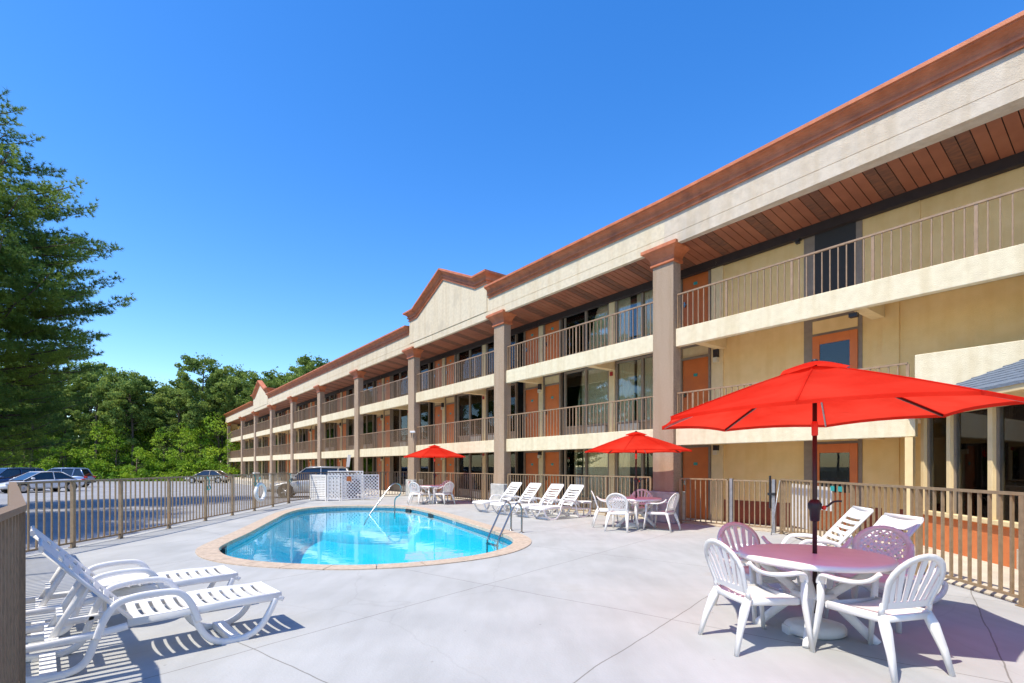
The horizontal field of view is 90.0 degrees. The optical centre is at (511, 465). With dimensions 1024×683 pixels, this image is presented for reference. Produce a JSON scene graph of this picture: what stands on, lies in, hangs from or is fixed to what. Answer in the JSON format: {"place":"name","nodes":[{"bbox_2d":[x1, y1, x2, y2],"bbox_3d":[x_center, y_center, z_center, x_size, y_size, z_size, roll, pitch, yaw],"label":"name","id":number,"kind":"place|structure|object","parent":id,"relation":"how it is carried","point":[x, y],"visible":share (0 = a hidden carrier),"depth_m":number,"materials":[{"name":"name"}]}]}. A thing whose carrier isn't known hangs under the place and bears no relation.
{"place":"outdoors","nodes":[
{"label":"outdoors","id":0,"kind":"place"},
{"bbox_2d":[0,481,563,555],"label":"parking lot","id":1,"kind":"structure","parent":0,"point":[3,499],"depth_m":22.09,"materials":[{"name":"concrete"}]},
{"bbox_2d":[0,467,43,490],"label":"parked car","id":2,"kind":"object","parent":1,"relation":"on","point":[7,474],"visible":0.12,"depth_m":36.22,"materials":[{"name":"blue"}]},
{"bbox_2d":[0,471,85,492],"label":"parked car","id":3,"kind":"object","parent":1,"relation":"on","point":[32,476],"visible":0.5,"depth_m":35.41,"materials":[{"name":"white"}]},
{"bbox_2d":[0,87,137,468],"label":"pine tree","id":4,"kind":"object","parent":1,"relation":"on","point":[19,323],"visible":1,"depth_m":22.12,"materials":[{"name":"green plant"}]},
{"bbox_2d":[48,468,95,486],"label":"parked car","id":5,"kind":"object","parent":1,"relation":"on","point":[81,473],"visible":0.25,"depth_m":44.77,"materials":[{"name":"blue"}]},
{"bbox_2d":[185,470,228,482],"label":"parked car","id":6,"kind":"object","parent":1,"relation":"on","point":[211,472],"visible":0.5,"depth_m":57.27,"materials":[{"name":"beige"}]},
{"bbox_2d":[269,466,351,497],"bbox_3d":[-11.295,0.909,29.201,4.670,1.773,2.200,0,0,-17],"label":"parked car","id":7,"kind":"object","parent":1,"relation":"on","point":[313,469],"visible":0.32,"depth_m":28.41,"materials":[{"name":"silver metal"}]},
{"bbox_2d":[0,0,1023,462],"label":"sky","id":8,"kind":"structure","parent":0,"point":[278,182],"materials":[{"name":"blue"}]},
{"bbox_2d":[26,496,1023,682],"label":"pool deck","id":9,"kind":"structure","parent":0,"point":[565,599],"depth_m":4.81,"materials":[{"name":"concrete"}]},
{"bbox_2d":[0,482,26,682],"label":"fence","id":10,"kind":"object","parent":9,"relation":"on","point":[13,591],"visible":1,"depth_m":3.16,"materials":[{"name":"wood"}]},
{"bbox_2d":[91,573,153,621],"bbox_3d":[-3.720,1.283,4.841,0.500,0.455,0.518,0,0,0],"label":"side table","id":11,"kind":"object","parent":9,"relation":"on","point":[106,582],"visible":0.28,"depth_m":4.89,"materials":[{"name":"white plastic"}]},
{"bbox_2d":[26,525,240,642],"bbox_3d":[-3.785,1.034,5.037,1.896,0.960,0.624,0,0,-43],"label":"sun lounger","id":12,"kind":"object","parent":9,"relation":"on","point":[221,573],"visible":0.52,"depth_m":4.87,"materials":[{"name":"white plastic"}]},
{"bbox_2d":[8,472,288,551],"bbox_3d":[-8.445,0.881,14.379,0.215,1.238,12.491,0,0,-4],"label":"pool fence","id":13,"kind":"object","parent":9,"relation":"on","point":[73,541],"visible":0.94,"depth_m":11.52,"materials":[{"name":"metal"}]},
{"bbox_2d":[26,538,284,682],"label":"sun lounger","id":14,"kind":"object","parent":9,"relation":"on","point":[190,606],"visible":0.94,"depth_m":4.07,"materials":[{"name":"white plastic"}]},
{"bbox_2d":[309,475,325,500],"bbox_3d":[-8.415,0.940,22.175,0.997,1.120,0.040,0,0,27],"label":"lattice screen","id":15,"kind":"object","parent":9,"relation":"on","point":[316,477],"visible":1,"depth_m":22.14,"materials":[{"name":"white plastic"}]},
{"bbox_2d":[327,475,339,500],"bbox_3d":[-7.675,0.940,22.015,0.526,1.120,0.041,0,0,-14],"label":"lattice screen","id":16,"kind":"object","parent":9,"relation":"on","point":[333,498],"visible":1,"depth_m":22.01,"materials":[{"name":"white plastic"}]},
{"bbox_2d":[289,472,403,502],"bbox_3d":[-7.562,0.891,23.583,1.264,1.218,6.608,0,0,35],"label":"pool fence","id":17,"kind":"object","parent":9,"relation":"on","point":[315,473],"visible":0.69,"depth_m":23.20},
{"bbox_2d":[341,475,361,500],"bbox_3d":[-6.986,0.940,22.309,0.877,1.120,0.055,0,0,-32],"label":"lattice screen","id":18,"kind":"object","parent":9,"relation":"on","point":[348,479],"visible":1,"depth_m":22.29,"materials":[{"name":"white plastic"}]},
{"bbox_2d":[195,505,531,569],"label":"swimming pool","id":19,"kind":"structure","parent":9,"relation":"in","point":[346,537],"depth_m":14.92,"materials":[{"name":"liquid"}]},
{"bbox_2d":[486,501,523,552],"bbox_3d":[-0.161,1.607,11.544,0.716,1.586,0.575,0,0,-31],"label":"pool ladder","id":20,"kind":"object","parent":19,"relation":"attached to","point":[502,530],"visible":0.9,"depth_m":11.49,"materials":[{"name":"silver metal"}]},
{"bbox_2d":[362,474,378,499],"bbox_3d":[-6.265,0.940,22.725,0.721,1.120,0.040,0,0,-29],"label":"lattice screen","id":21,"kind":"object","parent":9,"relation":"on","point":[364,486],"visible":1,"depth_m":22.70,"materials":[{"name":"white plastic"}]},
{"bbox_2d":[404,444,465,503],"bbox_3d":[-3.120,0.319,20.600,2.409,2.362,2.409,0,0,35],"label":"patio umbrella","id":22,"kind":"object","parent":9,"relation":"on","point":[434,451],"visible":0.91,"depth_m":20.09,"materials":[{"name":"red fabric"}]},
{"bbox_2d":[416,472,493,501],"bbox_3d":[-2.675,0.896,22.581,0.100,1.208,6.610,0,0,-37],"label":"pool fence","id":23,"kind":"object","parent":9,"relation":"on","point":[450,479],"visible":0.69,"depth_m":21.64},
{"bbox_2d":[472,482,525,512],"bbox_3d":[-0.379,1.034,17.038,1.896,0.960,0.624,0,0,-37],"label":"sun lounger","id":24,"kind":"object","parent":9,"relation":"on","point":[512,484],"visible":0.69,"depth_m":17.10,"materials":[{"name":"white plastic"}]},
{"bbox_2d":[490,483,545,514],"bbox_3d":[0.230,1.034,16.245,1.896,0.960,0.624,0,0,-37],"label":"sun lounger","id":25,"kind":"object","parent":9,"relation":"on","point":[533,493],"visible":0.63,"depth_m":16.34,"materials":[{"name":"white plastic"}]},
{"bbox_2d":[511,484,569,517],"bbox_3d":[0.869,1.034,15.412,1.896,0.960,0.624,0,0,-37],"label":"sun lounger","id":26,"kind":"object","parent":9,"relation":"on","point":[555,492],"visible":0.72,"depth_m":15.54,"materials":[{"name":"white plastic"}]},
{"bbox_2d":[528,484,590,519],"bbox_3d":[1.386,1.034,14.737,1.896,0.960,0.624,0,0,-37],"label":"sun lounger","id":27,"kind":"object","parent":9,"relation":"on","point":[547,507],"visible":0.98,"depth_m":14.81,"materials":[{"name":"white plastic"}]},
{"bbox_2d":[507,474,652,516],"bbox_3d":[1.847,0.896,16.685,0.100,1.208,6.610,0,0,-37],"label":"pool fence","id":28,"kind":"object","parent":9,"relation":"on","point":[595,476],"visible":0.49,"depth_m":16.09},
{"bbox_2d":[604,493,638,532],"bbox_3d":[2.526,1.057,11.906,0.661,0.895,0.708,0,0,30],"label":"garden chair","id":29,"kind":"object","parent":9,"relation":"on","point":[616,510],"visible":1,"depth_m":11.72,"materials":[{"name":"white plastic"}]},
{"bbox_2d":[611,497,661,528],"bbox_3d":[3.040,1.155,12.550,1.224,0.740,1.224,0,0,-29],"label":"round table","id":30,"kind":"object","parent":9,"relation":"on","point":[645,499],"visible":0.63,"depth_m":12.47,"materials":[{"name":"pink plastic"}]},
{"bbox_2d":[585,431,691,527],"bbox_3d":[3.040,0.319,12.550,2.450,2.362,2.450,0,0,0],"label":"patio umbrella","id":31,"kind":"object","parent":9,"relation":"on","point":[635,442],"visible":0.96,"depth_m":12.09,"materials":[{"name":"red fabric"}]},
{"bbox_2d":[643,493,680,531],"bbox_3d":[3.521,1.057,11.952,0.708,0.895,0.661,0,0,41],"label":"garden chair","id":32,"kind":"object","parent":9,"relation":"on","point":[672,504],"visible":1,"depth_m":11.83,"materials":[{"name":"white plastic"}]},
{"bbox_2d":[679,478,728,524],"bbox_3d":[4.796,0.906,12.841,0.100,1.188,1.400,0,0,-37],"label":"pool fence","id":33,"kind":"object","parent":9,"relation":"on","point":[700,521],"visible":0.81,"depth_m":12.78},
{"bbox_2d":[729,476,775,532],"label":"pool gate","id":34,"kind":"structure","parent":9,"relation":"on","point":[772,493],"depth_m":11.79,"materials":[{"name":"beige metal"}]},
{"bbox_2d":[698,538,815,656],"bbox_3d":[2.033,1.057,4.355,0.708,0.895,0.661,0,0,-11],"label":"garden chair","id":35,"kind":"object","parent":9,"relation":"on","point":[748,596],"visible":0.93,"depth_m":4.18,"materials":[{"name":"white plastic"}]},
{"bbox_2d":[714,522,801,623],"bbox_3d":[2.513,1.057,5.277,0.661,0.895,0.708,0,0,-15],"label":"garden chair","id":36,"kind":"object","parent":9,"relation":"on","point":[750,572],"visible":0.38,"depth_m":5.49,"materials":[{"name":"white plastic"}]},
{"bbox_2d":[730,506,873,565],"bbox_3d":[4.049,1.034,7.029,1.896,0.960,0.624,0,0,12],"label":"sun lounger","id":37,"kind":"object","parent":9,"relation":"on","point":[862,514],"visible":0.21,"depth_m":6.96,"materials":[{"name":"white plastic"}]},
{"bbox_2d":[739,544,898,648],"bbox_3d":[2.700,1.155,4.590,1.224,0.740,1.224,0,0,0],"label":"round table","id":38,"kind":"object","parent":9,"relation":"on","point":[864,565],"visible":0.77,"depth_m":4.40,"materials":[{"name":"white plastic"}]},
{"bbox_2d":[662,359,1023,639],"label":"patio umbrella","id":39,"kind":"object","parent":9,"relation":"on","point":[814,394],"visible":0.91,"depth_m":4.45,"materials":[{"name":"red fabric"}]},
{"bbox_2d":[748,513,948,604],"bbox_3d":[3.749,1.034,5.800,1.896,0.960,0.624,0,0,0],"label":"sun lounger","id":40,"kind":"object","parent":9,"relation":"on","point":[911,524],"visible":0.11,"depth_m":5.72,"materials":[{"name":"white plastic"}]},
{"bbox_2d":[823,525,914,633],"bbox_3d":[3.551,1.057,5.037,0.708,0.895,0.661,0,0,-38],"label":"garden chair","id":41,"kind":"object","parent":9,"relation":"on","point":[908,552],"visible":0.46,"depth_m":5.13,"materials":[{"name":"white plastic"}]},
{"bbox_2d":[809,553,955,682],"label":"garden chair","id":42,"kind":"object","parent":9,"relation":"on","point":[885,611],"visible":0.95,"depth_m":3.68,"materials":[{"name":"white plastic"}]},
{"bbox_2d":[778,479,1023,607],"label":"pool fence","id":43,"kind":"object","parent":9,"relation":"on","point":[919,530],"visible":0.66,"depth_m":6.58,"materials":[{"name":"metal"}]},
{"bbox_2d":[221,477,1017,602],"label":"walkway","id":44,"kind":"structure","parent":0,"point":[1006,579],"depth_m":7.84,"materials":[{"name":"concrete"}]},
{"bbox_2d":[210,432,240,476],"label":"broadleaf tree","id":45,"kind":"object","parent":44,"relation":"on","point":[224,467],"visible":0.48,"depth_m":67.55,"materials":[{"name":"green plant"}]},
{"bbox_2d":[224,10,1023,545],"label":"motel building","id":46,"kind":"structure","parent":44,"relation":"on","point":[878,228],"depth_m":13.00,"materials":[{"name":"yellow paint"}]},
{"bbox_2d":[392,456,407,491],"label":"window","id":47,"kind":"structure","parent":46,"relation":"in","point":[399,463],"depth_m":29.66,"materials":[{"name":"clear glass"}]},
{"bbox_2d":[392,409,407,446],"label":"window","id":48,"kind":"structure","parent":46,"relation":"in","point":[399,416],"depth_m":29.66,"materials":[{"name":"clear glass"}]},
{"bbox_2d":[392,370,407,397],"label":"window","id":49,"kind":"structure","parent":46,"relation":"in","point":[404,374],"depth_m":29.64,"materials":[{"name":"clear glass"}]},
{"bbox_2d":[420,402,429,444],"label":"window","id":50,"kind":"structure","parent":46,"relation":"in","point":[424,406],"depth_m":27.27,"materials":[{"name":"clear glass"}]},
{"bbox_2d":[447,404,453,442],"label":"door","id":51,"kind":"structure","parent":46,"relation":"in","point":[450,408],"depth_m":25.09,"materials":[{"name":"orange"}]},
{"bbox_2d":[457,453,481,498],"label":"window","id":52,"kind":"structure","parent":46,"relation":"in","point":[472,463],"depth_m":23.91,"materials":[{"name":"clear glass"}]},
{"bbox_2d":[457,394,481,442],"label":"window","id":53,"kind":"structure","parent":46,"relation":"in","point":[469,406],"depth_m":23.74,"materials":[{"name":"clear glass"}]},
{"bbox_2d":[457,346,481,381],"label":"window","id":54,"kind":"structure","parent":46,"relation":"in","point":[468,364],"depth_m":23.74,"materials":[{"name":"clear glass"}]},
{"bbox_2d":[486,451,517,500],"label":"window","id":55,"kind":"structure","parent":46,"relation":"in","point":[489,455],"depth_m":22.37,"materials":[{"name":"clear glass"}]},
{"bbox_2d":[486,383,517,440],"bbox_3d":[-0.465,-2.210,21.831,0.157,2.400,2.170,0,0,-37],"label":"window","id":56,"kind":"structure","parent":46,"relation":"in","point":[514,386],"depth_m":22.16,"materials":[{"name":"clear glass"}]},
{"bbox_2d":[486,334,517,375],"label":"window","id":57,"kind":"structure","parent":46,"relation":"in","point":[514,339],"depth_m":21.29,"materials":[{"name":"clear glass"}]},
{"bbox_2d":[526,453,537,501],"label":"door","id":58,"kind":"structure","parent":46,"relation":"in","point":[531,458],"depth_m":20.23,"materials":[{"name":"orange"}]},
{"bbox_2d":[526,388,537,437],"bbox_3d":[0.794,-2.025,20.181,0.115,2.010,0.820,0,0,-37],"label":"door","id":59,"kind":"structure","parent":46,"relation":"in","point":[531,395],"depth_m":20.21,"materials":[{"name":"orange"}]},
{"bbox_2d":[526,327,537,365],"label":"door","id":60,"kind":"structure","parent":46,"relation":"in","point":[533,333],"depth_m":20.18,"materials":[{"name":"orange"}]},
{"bbox_2d":[545,452,558,504],"bbox_3d":[1.516,0.485,19.243,0.115,2.010,0.810,0,0,-37],"label":"door","id":61,"kind":"structure","parent":46,"relation":"in","point":[551,458],"depth_m":19.29,"materials":[{"name":"orange"}]},
{"bbox_2d":[545,384,558,435],"bbox_3d":[1.516,-2.025,19.243,0.115,2.010,0.810,0,0,-37],"label":"door","id":62,"kind":"structure","parent":46,"relation":"in","point":[551,392],"depth_m":19.24,"materials":[{"name":"orange"}]},
{"bbox_2d":[545,320,558,360],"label":"door","id":63,"kind":"structure","parent":46,"relation":"in","point":[554,326],"depth_m":19.24,"materials":[{"name":"orange"}]},
{"bbox_2d":[564,449,608,508],"bbox_3d":[2.590,0.330,17.848,0.157,2.340,2.170,0,0,-37],"label":"window","id":64,"kind":"structure","parent":46,"relation":"in","point":[595,463],"depth_m":17.80,"materials":[{"name":"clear glass"}]},
{"bbox_2d":[564,367,608,434],"bbox_3d":[2.590,-2.210,17.848,0.157,2.400,2.170,0,0,-37],"label":"window","id":65,"kind":"structure","parent":46,"relation":"in","point":[584,386],"depth_m":17.83,"materials":[{"name":"clear glass"}]},
{"bbox_2d":[564,304,608,355],"bbox_3d":[2.606,-4.540,17.860,0.115,1.880,2.170,0,0,-37],"label":"window","id":66,"kind":"structure","parent":46,"relation":"in","point":[602,311],"depth_m":17.83,"materials":[{"name":"clear glass"}]},
{"bbox_2d":[615,453,644,513],"bbox_3d":[4.068,0.330,15.919,0.157,2.340,2.170,0,0,-37],"label":"window","id":67,"kind":"structure","parent":46,"relation":"in","point":[622,460],"depth_m":16.59,"materials":[{"name":"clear glass"}]},
{"bbox_2d":[615,354,652,431],"bbox_3d":[4.069,-2.210,15.919,0.157,2.400,2.170,0,0,-37],"label":"window","id":68,"kind":"structure","parent":46,"relation":"in","point":[624,369],"depth_m":16.29,"materials":[{"name":"clear glass"}]},
{"bbox_2d":[615,289,652,343],"bbox_3d":[4.085,-4.540,15.932,0.115,1.880,2.170,0,0,-37],"label":"window","id":69,"kind":"structure","parent":46,"relation":"in","point":[645,297],"depth_m":16.13,"materials":[{"name":"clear glass"}]},
{"bbox_2d":[683,447,707,519],"bbox_3d":[5.182,0.485,14.460,0.115,2.010,0.820,0,0,-37],"label":"door","id":70,"kind":"structure","parent":46,"relation":"in","point":[695,463],"depth_m":14.45,"materials":[{"name":"orange"}]},
{"bbox_2d":[683,356,707,410],"bbox_3d":[5.182,-2.025,14.460,0.115,2.010,0.820,0,0,-37],"label":"door","id":71,"kind":"structure","parent":46,"relation":"in","point":[695,371],"depth_m":14.47,"materials":[{"name":"orange"}]},
{"bbox_2d":[683,271,707,326],"bbox_3d":[5.182,-4.615,14.460,0.115,2.010,0.820,0,0,-37],"label":"door","id":72,"kind":"structure","parent":46,"relation":"in","point":[701,279],"depth_m":14.46,"materials":[{"name":"orange"}]},
{"bbox_2d":[812,329,857,368],"bbox_3d":[7.306,-2.020,11.604,0.038,1.980,0.920,0,0,-37],"label":"door","id":73,"kind":"structure","parent":46,"relation":"in","point":[839,347],"depth_m":11.54,"materials":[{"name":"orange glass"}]},
{"bbox_2d":[815,222,855,294],"bbox_3d":[7.320,-4.590,11.614,0.005,1.980,0.840,0,0,-37],"label":"doorway","id":74,"kind":"structure","parent":46,"relation":"in","point":[845,233],"depth_m":11.60,"materials":[{"name":"grey"}]},
{"bbox_2d":[817,443,857,532],"bbox_3d":[7.306,0.490,11.604,0.038,1.980,0.920,0,0,-37],"label":"door","id":75,"kind":"structure","parent":46,"relation":"in","point":[835,462],"depth_m":11.55,"materials":[{"name":"orange glass"}]},
{"bbox_2d":[792,484,831,531],"bbox_3d":[5.979,0.940,10.284,0.031,1.120,1.620,0,0,5],"label":"white board","id":76,"kind":"object","parent":44,"relation":"on","point":[806,503],"visible":0.17,"depth_m":10.51,"materials":[{"name":"plastic"}]},
{"bbox_2d":[921,359,1023,569],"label":"office window bay","id":77,"kind":"object","parent":44,"relation":"on","point":[980,449],"visible":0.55,"depth_m":8.21,"materials":[{"name":"orange paint"}]},
{"bbox_2d":[927,418,929,509],"bbox_3d":[7.666,-0.040,9.178,0.050,1.716,0.630,0,0,10],"label":"window frame","id":78,"kind":"structure","parent":77,"relation":"in","point":[928,419],"depth_m":9.47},
{"bbox_2d":[930,417,945,511],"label":"window","id":79,"kind":"structure","parent":77,"relation":"in","point":[937,426],"depth_m":9.26,"materials":[{"name":"black glass"}]},
{"bbox_2d":[954,414,956,513],"bbox_3d":[7.515,-0.040,8.342,0.050,1.716,0.870,0,0,10],"label":"window frame","id":80,"kind":"structure","parent":77,"relation":"in","point":[955,415],"depth_m":8.75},
{"bbox_2d":[957,409,987,517],"bbox_3d":[7.525,-0.040,8.340,0.010,1.716,0.870,0,0,10],"label":"window","id":81,"kind":"structure","parent":77,"relation":"in","point":[972,426],"depth_m":8.36,"materials":[{"name":"black glass"}]},
{"bbox_2d":[996,407,1000,519],"bbox_3d":[7.343,-0.040,7.382,0.050,1.716,0.880,0,0,10],"label":"window frame","id":82,"kind":"structure","parent":77,"relation":"in","point":[998,409],"depth_m":7.79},
{"bbox_2d":[1001,404,1023,521],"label":"window","id":83,"kind":"structure","parent":77,"relation":"in","point":[1012,416],"depth_m":7.56,"materials":[{"name":"black glass"}]},
{"label":"ground","id":84,"kind":"structure","parent":0,"visible":0},
{"bbox_2d":[0,360,70,466],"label":"tree","id":85,"kind":"object","parent":84,"relation":"on","point":[56,386],"visible":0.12,"depth_m":68.62,"materials":[{"name":"green plant"}]},
{"bbox_2d":[24,431,71,469],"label":"broadleaf tree","id":86,"kind":"object","parent":84,"relation":"on","point":[47,459],"visible":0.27,"depth_m":69.11,"materials":[{"name":"green plant"}]},
{"bbox_2d":[39,437,82,470],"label":"broadleaf tree","id":87,"kind":"object","parent":84,"relation":"on","point":[54,463],"visible":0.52,"depth_m":67.79,"materials":[{"name":"green plant"}]},
{"bbox_2d":[33,369,100,465],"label":"tree","id":88,"kind":"object","parent":84,"relation":"on","point":[74,388],"visible":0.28,"depth_m":69.71,"materials":[{"name":"green plant"}]},
{"bbox_2d":[49,363,129,473],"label":"deciduous tree","id":89,"kind":"object","parent":84,"relation":"on","point":[93,379],"visible":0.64,"depth_m":69.58,"materials":[{"name":"green plant"}]},
{"bbox_2d":[64,359,116,464],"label":"tree","id":90,"kind":"object","parent":84,"relation":"on","point":[92,363],"visible":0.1,"depth_m":77.50,"materials":[{"name":"green plant"}]},
{"bbox_2d":[68,421,126,478],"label":"broadleaf tree","id":91,"kind":"object","parent":84,"relation":"on","point":[92,461],"visible":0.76,"depth_m":68.61,"materials":[{"name":"green plant"}]},
{"bbox_2d":[3,417,225,472],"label":"wood","id":92,"kind":"object","parent":84,"relation":"on","point":[79,443],"visible":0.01,"depth_m":99.29,"materials":[{"name":"plant"}]},
{"bbox_2d":[83,426,147,477],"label":"broadleaf tree","id":93,"kind":"object","parent":84,"relation":"on","point":[118,467],"visible":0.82,"depth_m":69.61,"materials":[{"name":"green plant"}]},
{"bbox_2d":[98,367,150,477],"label":"tree","id":94,"kind":"object","parent":84,"relation":"on","point":[131,374],"visible":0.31,"depth_m":71.74,"materials":[{"name":"green plant"}]},
{"bbox_2d":[97,375,162,480],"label":"deciduous tree","id":95,"kind":"object","parent":84,"relation":"on","point":[131,387],"visible":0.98,"depth_m":69.50,"materials":[{"name":"green plant"}]},
{"bbox_2d":[113,429,157,471],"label":"broadleaf tree","id":96,"kind":"object","parent":84,"relation":"on","point":[144,440],"visible":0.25,"depth_m":73.44,"materials":[{"name":"green plant"}]},
{"bbox_2d":[120,447,156,480],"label":"broadleaf tree","id":97,"kind":"object","parent":84,"relation":"on","point":[141,452],"visible":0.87,"depth_m":68.01,"materials":[{"name":"green plant"}]},
{"bbox_2d":[127,377,174,451],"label":"pine tree","id":98,"kind":"object","parent":84,"relation":"on","point":[154,390],"visible":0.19,"depth_m":74.61,"materials":[{"name":"green plant"}]},
{"bbox_2d":[140,427,187,480],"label":"broadleaf tree","id":99,"kind":"object","parent":84,"relation":"on","point":[157,464],"visible":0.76,"depth_m":69.27,"materials":[{"name":"green plant"}]},
{"bbox_2d":[89,471,240,480],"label":"undergrowth","id":100,"kind":"object","parent":84,"relation":"on","point":[189,473],"visible":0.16,"depth_m":67.69,"materials":[{"name":"green plant"}]},
{"bbox_2d":[146,378,201,475],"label":"deciduous tree","id":101,"kind":"object","parent":84,"relation":"on","point":[173,399],"visible":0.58,"depth_m":70.80,"materials":[{"name":"green plant"}]},
{"bbox_2d":[153,379,199,445],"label":"pine tree","id":102,"kind":"object","parent":84,"relation":"on","point":[165,417],"visible":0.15,"depth_m":74.50,"materials":[{"name":"green plant"}]},
{"bbox_2d":[160,422,202,480],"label":"broadleaf tree","id":103,"kind":"object","parent":84,"relation":"on","point":[178,460],"visible":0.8,"depth_m":68.39,"materials":[{"name":"green plant"}]},
{"bbox_2d":[174,426,223,471],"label":"broadleaf tree","id":104,"kind":"object","parent":84,"relation":"on","point":[195,467],"visible":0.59,"depth_m":68.84,"materials":[{"name":"green plant"}]},
{"bbox_2d":[172,352,232,469],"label":"deciduous tree","id":105,"kind":"object","parent":84,"relation":"on","point":[194,417],"visible":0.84,"depth_m":69.15,"materials":[{"name":"green plant"}]},
{"bbox_2d":[191,412,237,473],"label":"broadleaf tree","id":106,"kind":"object","parent":84,"relation":"on","point":[211,426],"visible":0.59,"depth_m":68.49,"materials":[{"name":"green plant"}]},
{"bbox_2d":[195,375,242,470],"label":"pine tree","id":107,"kind":"object","parent":84,"relation":"on","point":[229,408],"visible":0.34,"depth_m":69.99,"materials":[{"name":"green plant"}]},
{"bbox_2d":[206,364,257,432],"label":"tree","id":108,"kind":"object","parent":84,"relation":"on","point":[227,370],"visible":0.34,"depth_m":69.34,"materials":[{"name":"green plant"}]},
{"bbox_2d":[234,370,285,425],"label":"tree","id":109,"kind":"object","parent":84,"relation":"on","point":[273,383],"visible":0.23,"depth_m":68.49,"materials":[{"name":"green plant"}]},
{"bbox_2d":[286,354,329,380],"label":"tree","id":110,"kind":"object","parent":84,"relation":"on","point":[307,362],"visible":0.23,"depth_m":69.37,"materials":[{"name":"green plant"}]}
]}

